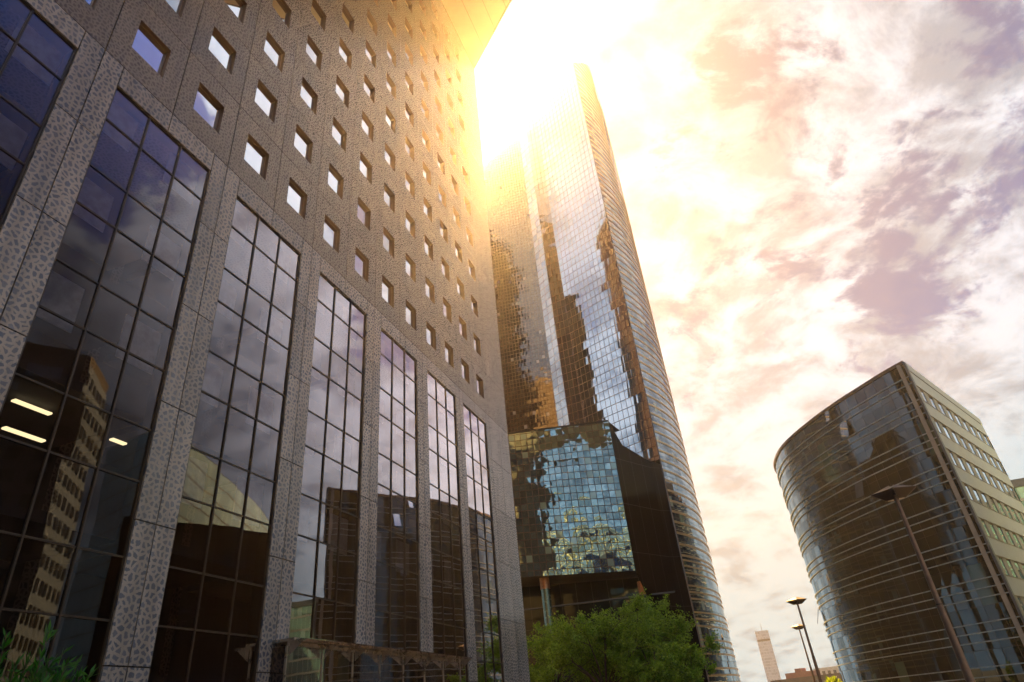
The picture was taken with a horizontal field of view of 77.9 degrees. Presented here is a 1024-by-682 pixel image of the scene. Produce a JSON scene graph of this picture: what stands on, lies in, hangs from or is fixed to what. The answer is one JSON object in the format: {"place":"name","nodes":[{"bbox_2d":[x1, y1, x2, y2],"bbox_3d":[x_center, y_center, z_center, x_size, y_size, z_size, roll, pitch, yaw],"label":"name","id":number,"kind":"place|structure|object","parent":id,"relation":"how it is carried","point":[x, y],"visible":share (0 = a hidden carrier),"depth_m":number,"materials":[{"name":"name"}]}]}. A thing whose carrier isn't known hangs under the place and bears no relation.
{"place":"outdoors","nodes":[
{"label":"outdoors","id":0,"kind":"place"},
{"bbox_2d":[0,0,529,681],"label":"office block","id":1,"kind":"structure","parent":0,"point":[252,416],"depth_m":23.49,"materials":[{"name":"stone"}]},
{"bbox_2d":[0,0,76,227],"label":"bay window","id":2,"kind":"structure","parent":1,"relation":"in","point":[35,60],"depth_m":17.31,"materials":[{"name":"blue glass"}]},
{"bbox_2d":[85,0,95,6],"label":"window","id":3,"kind":"structure","parent":1,"relation":"in","point":[91,2],"depth_m":20.44,"materials":[{"name":"blue glass"}]},
{"bbox_2d":[0,86,209,681],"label":"bay window","id":4,"kind":"structure","parent":1,"relation":"in","point":[78,412],"depth_m":16.80,"materials":[{"name":"black glass"}]},
{"bbox_2d":[132,24,167,75],"bbox_3d":[-12.876,-10.271,22.413,0.431,1.560,1.272,-6,-31,0],"label":"window","id":5,"kind":"structure","parent":1,"relation":"in","point":[144,44],"depth_m":22.52,"materials":[{"name":"blue glass"}]},
{"bbox_2d":[166,0,183,14],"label":"window","id":6,"kind":"structure","parent":1,"relation":"in","point":[176,5],"depth_m":24.57,"materials":[{"name":"white glass"}]},
{"bbox_2d":[193,86,220,130],"bbox_3d":[-11.927,-9.019,24.658,0.431,1.560,1.272,-6,-31,0],"label":"window","id":7,"kind":"structure","parent":1,"relation":"in","point":[204,105],"depth_m":24.78,"materials":[{"name":"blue glass"}]},
{"bbox_2d":[209,30,233,71],"bbox_3d":[-12.245,-12.092,26.507,0.431,1.560,1.272,-6,-31,0],"label":"window","id":8,"kind":"structure","parent":1,"relation":"in","point":[218,48],"depth_m":26.65,"materials":[{"name":"white glass"}]},
{"bbox_2d":[148,197,300,681],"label":"bay window","id":9,"kind":"structure","parent":1,"relation":"in","point":[209,627],"depth_m":20.98,"materials":[{"name":"grey glass"}]},
{"bbox_2d":[224,0,243,20],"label":"window","id":10,"kind":"structure","parent":1,"relation":"in","point":[236,6],"depth_m":28.65,"materials":[{"name":"white glass"}]},
{"bbox_2d":[244,137,265,177],"bbox_3d":[-10.978,-7.767,26.903,0.431,1.560,1.272,-6,-31,0],"label":"window","id":11,"kind":"structure","parent":1,"relation":"in","point":[254,156],"depth_m":27.05,"materials":[{"name":"white glass"}]},
{"bbox_2d":[255,83,274,119],"bbox_3d":[-11.296,-10.840,28.751,0.431,1.560,1.272,-6,-31,0],"label":"window","id":12,"kind":"structure","parent":1,"relation":"in","point":[265,102],"depth_m":28.92,"materials":[{"name":"white glass"}]},
{"bbox_2d":[264,35,281,69],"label":"window","id":13,"kind":"structure","parent":1,"relation":"in","point":[270,48],"depth_m":30.78,"materials":[{"name":"white glass"}]},
{"bbox_2d":[272,0,288,24],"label":"window","id":14,"kind":"structure","parent":1,"relation":"in","point":[280,8],"depth_m":32.69,"materials":[{"name":"brown glass"}]},
{"bbox_2d":[287,180,304,215],"bbox_3d":[-10.029,-6.515,29.148,0.431,1.560,1.272,-6,-31,0],"label":"window","id":15,"kind":"structure","parent":1,"relation":"in","point":[295,198],"depth_m":29.31,"materials":[{"name":"white glass"}]},
{"bbox_2d":[294,127,309,160],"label":"window","id":16,"kind":"structure","parent":1,"relation":"in","point":[301,143],"depth_m":31.18,"materials":[{"name":"white glass"}]},
{"bbox_2d":[300,80,314,111],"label":"window","id":17,"kind":"structure","parent":1,"relation":"in","point":[306,94],"depth_m":33.03,"materials":[{"name":"white glass"}]},
{"bbox_2d":[306,39,319,68],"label":"window","id":18,"kind":"structure","parent":1,"relation":"in","point":[311,51],"depth_m":34.91,"materials":[{"name":"white glass"}]},
{"bbox_2d":[311,0,323,28],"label":"window","id":19,"kind":"structure","parent":1,"relation":"in","point":[315,11],"depth_m":36.76,"materials":[{"name":"brown glass"}]},
{"bbox_2d":[289,273,365,651],"bbox_3d":[-7.388,6.354,25.871,0.090,20.220,4.080,-15,-32,15],"label":"bay window","id":20,"kind":"structure","parent":1,"relation":"in","point":[323,606],"depth_m":26.25,"materials":[{"name":"grey glass"}]},
{"bbox_2d":[323,218,337,249],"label":"window","id":21,"kind":"structure","parent":1,"relation":"in","point":[330,232],"depth_m":31.59,"materials":[{"name":"white glass"}]},
{"bbox_2d":[328,166,340,196],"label":"window","id":22,"kind":"structure","parent":1,"relation":"in","point":[334,181],"depth_m":33.43,"materials":[{"name":"white glass"}]},
{"bbox_2d":[332,120,343,147],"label":"window","id":23,"kind":"structure","parent":1,"relation":"in","point":[337,133],"depth_m":35.30,"materials":[{"name":"white glass"}]},
{"bbox_2d":[335,79,346,104],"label":"window","id":24,"kind":"structure","parent":1,"relation":"in","point":[341,92],"depth_m":37.17,"materials":[{"name":"white glass"}]},
{"bbox_2d":[339,41,349,65],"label":"window","id":25,"kind":"structure","parent":1,"relation":"in","point":[343,52],"depth_m":39.03,"materials":[{"name":"white glass"}]},
{"bbox_2d":[342,7,351,31],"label":"window","id":26,"kind":"structure","parent":1,"relation":"in","point":[345,16],"depth_m":40.89,"materials":[{"name":"brown glass"}]},
{"bbox_2d":[355,250,365,279],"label":"window","id":27,"kind":"structure","parent":1,"relation":"in","point":[360,263],"depth_m":33.85,"materials":[{"name":"grey glass"}]},
{"bbox_2d":[357,200,367,228],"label":"window","id":28,"kind":"structure","parent":1,"relation":"in","point":[362,213],"depth_m":35.71,"materials":[{"name":"grey glass"}]},
{"bbox_2d":[360,155,369,180],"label":"window","id":29,"kind":"structure","parent":1,"relation":"in","point":[364,167],"depth_m":37.58,"materials":[{"name":"white glass"}]},
{"bbox_2d":[362,114,371,138],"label":"window","id":30,"kind":"structure","parent":1,"relation":"in","point":[366,126],"depth_m":39.43,"materials":[{"name":"white glass"}]},
{"bbox_2d":[364,77,372,99],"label":"window","id":31,"kind":"structure","parent":1,"relation":"in","point":[368,89],"depth_m":41.32,"materials":[{"name":"white glass"}]},
{"bbox_2d":[365,44,373,65],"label":"window","id":32,"kind":"structure","parent":1,"relation":"in","point":[368,52],"depth_m":43.16,"materials":[{"name":"white glass"}]},
{"bbox_2d":[367,12,374,32],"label":"window","id":33,"kind":"structure","parent":1,"relation":"in","point":[369,19],"depth_m":45.00,"materials":[{"name":"brown glass"}]},
{"bbox_2d":[382,278,391,304],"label":"window","id":34,"kind":"structure","parent":1,"relation":"in","point":[386,288],"depth_m":36.10,"materials":[{"name":"white glass"}]},
{"bbox_2d":[383,229,391,255],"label":"window","id":35,"kind":"structure","parent":1,"relation":"in","point":[387,241],"depth_m":37.95,"materials":[{"name":"white glass"}]},
{"bbox_2d":[384,186,392,209],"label":"window","id":36,"kind":"structure","parent":1,"relation":"in","point":[388,198],"depth_m":39.85,"materials":[{"name":"white glass"}]},
{"bbox_2d":[385,146,392,168],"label":"window","id":37,"kind":"structure","parent":1,"relation":"in","point":[388,156],"depth_m":41.69,"materials":[{"name":"white glass"}]},
{"bbox_2d":[386,110,393,130],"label":"window","id":38,"kind":"structure","parent":1,"relation":"in","point":[389,120],"depth_m":43.55,"materials":[{"name":"white glass"}]},
{"bbox_2d":[386,77,393,96],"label":"window","id":39,"kind":"structure","parent":1,"relation":"in","point":[388,83],"depth_m":45.41,"materials":[{"name":"white glass"}]},
{"bbox_2d":[387,45,393,63],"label":"window","id":40,"kind":"structure","parent":1,"relation":"in","point":[389,52],"depth_m":47.25,"materials":[{"name":"white glass"}]},
{"bbox_2d":[388,17,394,35],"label":"window","id":41,"kind":"structure","parent":1,"relation":"in","point":[390,24],"depth_m":49.20,"materials":[{"name":"brown glass"}]},
{"bbox_2d":[374,329,419,658],"bbox_3d":[-5.483,8.867,30.377,0.090,20.220,4.080,-15,-32,15],"label":"bay window","id":42,"kind":"structure","parent":1,"relation":"in","point":[397,624],"depth_m":30.92,"materials":[{"name":"black glass"}]},
{"bbox_2d":[405,46,410,62],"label":"window","id":43,"kind":"structure","parent":1,"relation":"in","point":[407,53],"depth_m":51.35,"materials":[{"name":"brown glass"}]},
{"bbox_2d":[405,20,410,35],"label":"window","id":44,"kind":"structure","parent":1,"relation":"in","point":[406,25],"depth_m":53.24,"materials":[{"name":"brown glass"}]},
{"bbox_2d":[405,0,410,10],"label":"window","id":45,"kind":"structure","parent":1,"relation":"in","point":[407,2],"depth_m":55.21,"materials":[{"name":"brown glass"}]},
{"bbox_2d":[405,138,411,157],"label":"window","id":46,"kind":"structure","parent":1,"relation":"in","point":[408,147],"depth_m":45.78,"materials":[{"name":"white glass"}]},
{"bbox_2d":[405,105,411,124],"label":"window","id":47,"kind":"structure","parent":1,"relation":"in","point":[407,112],"depth_m":47.66,"materials":[{"name":"white glass"}]},
{"bbox_2d":[405,75,411,93],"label":"window","id":48,"kind":"structure","parent":1,"relation":"in","point":[407,82],"depth_m":49.50,"materials":[{"name":"white glass"}]},
{"bbox_2d":[405,174,412,195],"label":"window","id":49,"kind":"structure","parent":1,"relation":"in","point":[408,184],"depth_m":43.91,"materials":[{"name":"white glass"}]},
{"bbox_2d":[406,256,412,278],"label":"window","id":50,"kind":"structure","parent":1,"relation":"in","point":[409,265],"depth_m":40.22,"materials":[{"name":"white glass"}]},
{"bbox_2d":[406,214,412,235],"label":"window","id":51,"kind":"structure","parent":1,"relation":"in","point":[409,224],"depth_m":42.11,"materials":[{"name":"white glass"}]},
{"bbox_2d":[406,303,413,327],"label":"window","id":52,"kind":"structure","parent":1,"relation":"in","point":[409,311],"depth_m":38.38,"materials":[{"name":"white glass"}]},
{"bbox_2d":[420,24,424,36],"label":"window","id":53,"kind":"structure","parent":1,"relation":"in","point":[421,28],"depth_m":57.38,"materials":[{"name":"orange glass"}]},
{"bbox_2d":[420,47,425,62],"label":"window","id":54,"kind":"structure","parent":1,"relation":"in","point":[421,52],"depth_m":55.46,"materials":[{"name":"orange glass"}]},
{"bbox_2d":[421,74,425,88],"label":"window","id":55,"kind":"structure","parent":1,"relation":"in","point":[423,81],"depth_m":53.61,"materials":[{"name":"orange glass"}]},
{"bbox_2d":[421,101,426,117],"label":"window","id":56,"kind":"structure","parent":1,"relation":"in","point":[424,109],"depth_m":51.75,"materials":[{"name":"orange glass"}]},
{"bbox_2d":[422,132,427,148],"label":"window","id":57,"kind":"structure","parent":1,"relation":"in","point":[424,139],"depth_m":49.87,"materials":[{"name":"orange glass"}]},
{"bbox_2d":[423,165,428,182],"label":"window","id":58,"kind":"structure","parent":1,"relation":"in","point":[425,173],"depth_m":48.04,"materials":[{"name":"white glass"}]},
{"bbox_2d":[424,200,429,218],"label":"window","id":59,"kind":"structure","parent":1,"relation":"in","point":[426,208],"depth_m":46.19,"materials":[{"name":"white glass"}]},
{"bbox_2d":[424,237,430,257],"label":"window","id":60,"kind":"structure","parent":1,"relation":"in","point":[427,246],"depth_m":44.30,"materials":[{"name":"white glass"}]},
{"bbox_2d":[425,279,432,301],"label":"window","id":61,"kind":"structure","parent":1,"relation":"in","point":[428,286],"depth_m":42.44,"materials":[{"name":"white glass"}]},
{"bbox_2d":[426,324,433,347],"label":"window","id":62,"kind":"structure","parent":1,"relation":"in","point":[430,338],"depth_m":40.59,"materials":[{"name":"white glass"}]},
{"bbox_2d":[433,48,437,60],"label":"window","id":63,"kind":"structure","parent":1,"relation":"in","point":[435,54],"depth_m":59.54,"materials":[{"name":"orange glass"}]},
{"bbox_2d":[434,72,438,85],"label":"window","id":64,"kind":"structure","parent":1,"relation":"in","point":[435,77],"depth_m":57.66,"materials":[{"name":"orange glass"}]},
{"bbox_2d":[435,98,439,112],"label":"window","id":65,"kind":"structure","parent":1,"relation":"in","point":[437,105],"depth_m":55.81,"materials":[{"name":"orange glass"}]},
{"bbox_2d":[436,126,440,140],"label":"window","id":66,"kind":"structure","parent":1,"relation":"in","point":[438,133],"depth_m":53.91,"materials":[{"name":"orange glass"}]},
{"bbox_2d":[437,155,442,172],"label":"window","id":67,"kind":"structure","parent":1,"relation":"in","point":[440,164],"depth_m":52.10,"materials":[{"name":"orange glass"}]},
{"bbox_2d":[439,189,443,204],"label":"window","id":68,"kind":"structure","parent":1,"relation":"in","point":[441,196],"depth_m":50.23,"materials":[{"name":"white glass"}]},
{"bbox_2d":[440,222,445,240],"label":"window","id":69,"kind":"structure","parent":1,"relation":"in","point":[442,230],"depth_m":48.37,"materials":[{"name":"white glass"}]},
{"bbox_2d":[441,259,447,279],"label":"window","id":70,"kind":"structure","parent":1,"relation":"in","point":[444,267],"depth_m":46.50,"materials":[{"name":"white glass"}]},
{"bbox_2d":[443,300,449,320],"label":"window","id":71,"kind":"structure","parent":1,"relation":"in","point":[445,306],"depth_m":44.62,"materials":[{"name":"white glass"}]},
{"bbox_2d":[427,371,467,681],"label":"bay window","id":72,"kind":"structure","parent":1,"relation":"in","point":[448,604],"depth_m":35.41,"materials":[{"name":"black glass"}]},
{"bbox_2d":[445,344,451,365],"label":"window","id":73,"kind":"structure","parent":1,"relation":"in","point":[447,350],"depth_m":42.78,"materials":[{"name":"white glass"}]},
{"bbox_2d":[448,121,452,134],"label":"window","id":74,"kind":"structure","parent":1,"relation":"in","point":[450,127],"depth_m":58.03,"materials":[{"name":"yellow glass"}]},
{"bbox_2d":[450,149,454,163],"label":"window","id":75,"kind":"structure","parent":1,"relation":"in","point":[451,153],"depth_m":56.15,"materials":[{"name":"yellow glass"}]},
{"bbox_2d":[451,177,455,192],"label":"window","id":76,"kind":"structure","parent":1,"relation":"in","point":[453,183],"depth_m":54.28,"materials":[{"name":"orange glass"}]},
{"bbox_2d":[453,209,457,224],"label":"window","id":77,"kind":"structure","parent":1,"relation":"in","point":[455,216],"depth_m":52.41,"materials":[{"name":"orange glass"}]},
{"bbox_2d":[454,49,459,81],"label":"farther windows","id":78,"kind":"structure","parent":1,"relation":"in","point":[457,75],"depth_m":66.18,"materials":[{"name":"yellow glass"}]},
{"bbox_2d":[455,243,459,259],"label":"window","id":79,"kind":"structure","parent":1,"relation":"in","point":[457,251],"depth_m":50.55,"materials":[{"name":"white glass"}]},
{"bbox_2d":[457,280,462,297],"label":"window","id":80,"kind":"structure","parent":1,"relation":"in","point":[459,287],"depth_m":48.70,"materials":[{"name":"white glass"}]},
{"bbox_2d":[459,319,464,337],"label":"window","id":81,"kind":"structure","parent":1,"relation":"in","point":[461,325],"depth_m":46.84,"materials":[{"name":"white glass"}]},
{"bbox_2d":[461,361,466,380],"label":"window","id":82,"kind":"structure","parent":1,"relation":"in","point":[464,368],"depth_m":44.99,"materials":[{"name":"white glass"}]},
{"bbox_2d":[462,169,466,182],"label":"window","id":83,"kind":"structure","parent":1,"relation":"in","point":[464,175],"depth_m":58.37,"materials":[{"name":"yellow glass"}]},
{"bbox_2d":[464,198,468,212],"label":"window","id":84,"kind":"structure","parent":1,"relation":"in","point":[466,204],"depth_m":56.51,"materials":[{"name":"orange glass"}]},
{"bbox_2d":[466,229,470,243],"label":"window","id":85,"kind":"structure","parent":1,"relation":"in","point":[468,234],"depth_m":54.65,"materials":[{"name":"orange glass"}]},
{"bbox_2d":[468,261,473,278],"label":"window","id":86,"kind":"structure","parent":1,"relation":"in","point":[470,267],"depth_m":52.77,"materials":[{"name":"white glass"}]},
{"bbox_2d":[471,298,475,313],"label":"window","id":87,"kind":"structure","parent":1,"relation":"in","point":[473,305],"depth_m":50.92,"materials":[{"name":"beige glass"}]},
{"bbox_2d":[473,335,478,353],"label":"window","id":88,"kind":"structure","parent":1,"relation":"in","point":[476,347],"depth_m":49.06,"materials":[{"name":"white glass"}]},
{"bbox_2d":[476,376,481,395],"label":"window","id":89,"kind":"structure","parent":1,"relation":"in","point":[478,380],"depth_m":47.20,"materials":[{"name":"white glass"}]},
{"bbox_2d":[463,404,503,681],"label":"bay window","id":90,"kind":"structure","parent":1,"relation":"in","point":[485,592],"depth_m":39.49,"materials":[{"name":"black glass"}]},
{"bbox_2d":[483,62,740,681],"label":"glass skyscraper","id":91,"kind":"structure","parent":0,"point":[607,511],"depth_m":99.23,"materials":[{"name":"blue glass"}]},
{"bbox_2d":[474,0,1023,681],"label":"sky","id":92,"kind":"structure","parent":0,"point":[821,197],"materials":[{"name":"white"}]},
{"bbox_2d":[755,624,780,681],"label":"tower","id":93,"kind":"structure","parent":0,"point":[767,655],"depth_m":438.31,"materials":[{"name":"grey concrete"}]},
{"bbox_2d":[770,668,842,681],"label":"terrace building","id":94,"kind":"structure","parent":0,"point":[801,675],"depth_m":201.14,"materials":[{"name":"brick"}]},
{"bbox_2d":[802,677,840,681],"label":"window","id":95,"kind":"structure","parent":94,"relation":"in","point":[823,680],"depth_m":196.75,"materials":[{"name":"glass"}]},
{"bbox_2d":[813,666,839,674],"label":"cream block","id":96,"kind":"structure","parent":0,"point":[829,670],"depth_m":267.58,"materials":[{"name":"beige concrete"}]},
{"bbox_2d":[822,670,836,674],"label":"window","id":97,"kind":"structure","parent":96,"relation":"in","point":[829,672],"depth_m":267.19,"materials":[{"name":"glass"}]},
{"label":"plaza","id":98,"kind":"structure","parent":0,"visible":0},
{"bbox_2d":[871,485,975,681],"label":"street lamp","id":99,"kind":"object","parent":98,"relation":"on","point":[896,494],"visible":1,"depth_m":30.96,"materials":[{"name":"brown metal"}]},
{"label":"ground","id":100,"kind":"structure","parent":0,"visible":0},
{"bbox_2d":[0,620,96,681],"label":"feathery shrub","id":101,"kind":"object","parent":100,"relation":"on","point":[41,674],"visible":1,"depth_m":5.88,"materials":[{"name":"green plant"}]},
{"bbox_2d":[526,618,598,681],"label":"broadleaf tree","id":102,"kind":"object","parent":100,"relation":"on","point":[535,644],"visible":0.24,"depth_m":58.73,"materials":[{"name":"green plant"}]},
{"bbox_2d":[533,588,673,681],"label":"broadleaf tree","id":103,"kind":"object","parent":100,"relation":"on","point":[567,650],"visible":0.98,"depth_m":50.84,"materials":[{"name":"green plant"}]},
{"bbox_2d":[594,594,727,681],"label":"broadleaf tree","id":104,"kind":"object","parent":100,"relation":"on","point":[679,625],"visible":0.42,"depth_m":53.63,"materials":[{"name":"green plant"}]},
{"bbox_2d":[633,642,716,681],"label":"broadleaf tree","id":105,"kind":"object","parent":100,"relation":"on","point":[679,671],"visible":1,"depth_m":45.54,"materials":[{"name":"green plant"}]},
{"bbox_2d":[791,624,815,681],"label":"street lamp","id":106,"kind":"object","parent":100,"relation":"on","point":[797,627],"visible":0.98,"depth_m":94.93,"materials":[{"name":"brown metal"}]},
{"bbox_2d":[786,597,822,681],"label":"street lamp","id":107,"kind":"object","parent":100,"relation":"on","point":[794,601],"visible":1,"depth_m":67.20,"materials":[{"name":"brown metal"}]},
{"bbox_2d":[825,675,841,681],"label":"yellow bush","id":108,"kind":"object","parent":100,"relation":"on","point":[833,679],"visible":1,"depth_m":59.82,"materials":[{"name":"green plant"}]},
{"bbox_2d":[773,361,1023,681],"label":"curved office","id":109,"kind":"structure","parent":100,"relation":"on","point":[838,463],"depth_m":69.68,"materials":[{"name":"black glass"}]},
{"bbox_2d":[825,410,829,421],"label":"open window","id":110,"kind":"structure","parent":109,"relation":"in","point":[827,417],"depth_m":78.93,"materials":[{"name":"glass"}]},
{"bbox_2d":[839,421,848,437],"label":"open window","id":111,"kind":"structure","parent":109,"relation":"in","point":[843,426],"depth_m":76.06,"materials":[{"name":"glass"}]},
{"bbox_2d":[855,481,863,497],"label":"open window","id":112,"kind":"structure","parent":109,"relation":"in","point":[859,490],"depth_m":73.32,"materials":[{"name":"glass"}]},
{"bbox_2d":[1010,478,1023,505],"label":"teal office","id":113,"kind":"structure","parent":100,"relation":"on","point":[1018,485],"depth_m":127.82,"materials":[{"name":"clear glass"}]}
]}

